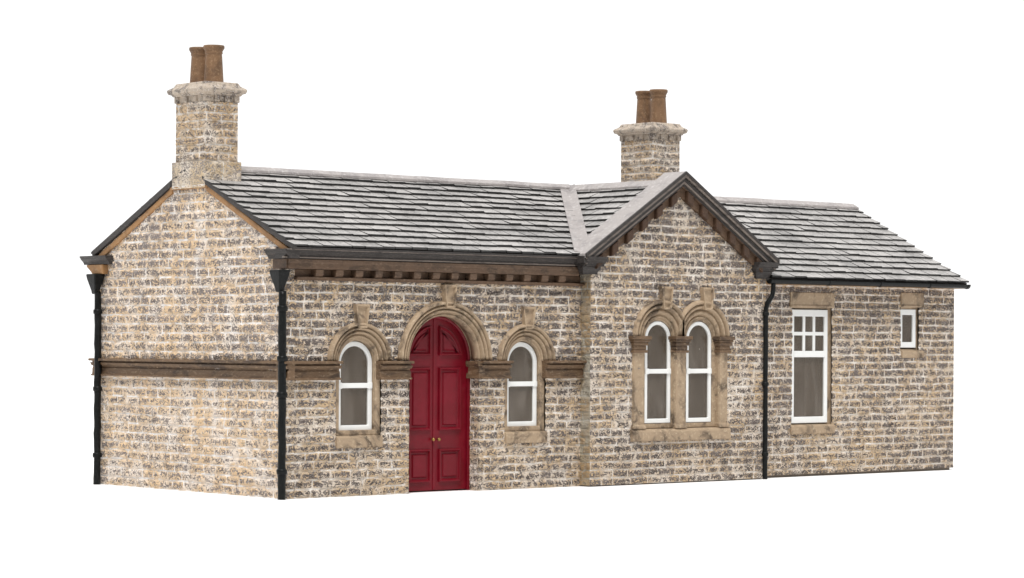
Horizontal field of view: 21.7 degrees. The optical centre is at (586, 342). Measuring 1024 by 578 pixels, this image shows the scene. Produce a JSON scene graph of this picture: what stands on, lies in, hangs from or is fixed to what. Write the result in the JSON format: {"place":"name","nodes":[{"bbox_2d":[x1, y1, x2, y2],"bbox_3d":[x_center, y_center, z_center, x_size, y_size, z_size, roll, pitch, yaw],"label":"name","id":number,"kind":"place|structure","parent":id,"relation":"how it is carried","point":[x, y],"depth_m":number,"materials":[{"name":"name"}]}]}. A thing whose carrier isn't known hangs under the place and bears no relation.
{"place":"outdoors","nodes":[
{"label":"outdoors","id":0,"kind":"place"},
{"bbox_2d":[0,351,1023,577],"bbox_3d":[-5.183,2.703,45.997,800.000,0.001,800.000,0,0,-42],"label":"ground","id":1,"kind":"structure","parent":0,"point":[62,515],"depth_m":40.74,"materials":[{"name":"white"}]},
{"bbox_2d":[0,0,1023,354],"label":"sky","id":2,"kind":"structure","parent":0,"point":[909,114],"materials":[{"name":"white"}]},
{"bbox_2d":[80,44,970,499],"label":"station building","id":3,"kind":"structure","parent":0,"point":[654,316],"depth_m":49.91,"materials":[{"name":"brown stone"},{"name":"slate"},{"name":"carved stone"}]},
{"bbox_2d":[327,304,391,448],"bbox_3d":[-4.070,0.596,47.118,1.380,2.530,0.390,0,0,-42],"label":"window","id":4,"kind":"structure","parent":3,"relation":"in","point":[368,345],"depth_m":47.15,"materials":[{"name":"white paint"}]},
{"bbox_2d":[409,319,434,490],"bbox_3d":[-3.051,1.124,48.282,0.754,3.130,0.152,0,0,-42],"label":"door","id":5,"kind":"structure","parent":3,"relation":"in","point":[421,439],"depth_m":48.33,"materials":[{"name":"red paint"}]},
{"bbox_2d":[432,319,465,489],"bbox_3d":[-2.493,1.126,48.780,0.790,3.130,0.152,0,0,-42],"label":"door","id":6,"kind":"structure","parent":3,"relation":"in","point":[449,352],"depth_m":48.75,"materials":[{"name":"red paint"}]},
{"bbox_2d":[497,307,555,443],"bbox_3d":[-1.196,0.607,49.680,1.380,2.530,0.390,0,0,-42],"label":"window","id":7,"kind":"structure","parent":3,"relation":"in","point":[524,418],"depth_m":49.72,"materials":[{"name":"white paint"}]},
{"bbox_2d":[632,286,685,427],"bbox_3d":[1.316,0.292,51.563,1.375,2.730,0.420,0,0,-42],"label":"window","id":8,"kind":"structure","parent":3,"relation":"in","point":[667,317],"depth_m":51.59,"materials":[{"name":"white paint"}]},
{"bbox_2d":[682,287,729,426],"bbox_3d":[2.240,0.295,52.387,1.288,2.730,0.420,0,0,-42],"label":"window","id":9,"kind":"structure","parent":3,"relation":"in","point":[712,322],"depth_m":52.36,"materials":[{"name":"white paint"}]},
{"bbox_2d":[789,292,834,434],"bbox_3d":[4.520,0.431,54.794,1.320,2.895,0.362,0,0,-42],"label":"window","id":10,"kind":"structure","parent":3,"relation":"in","point":[815,324],"depth_m":54.78,"materials":[{"name":"white paint"}]},
{"bbox_2d":[900,293,923,357],"bbox_3d":[6.805,-0.355,56.826,0.750,1.385,0.362,0,0,-42],"label":"window","id":11,"kind":"structure","parent":3,"relation":"in","point":[910,302],"depth_m":56.76,"materials":[{"name":"white paint"}]}
]}

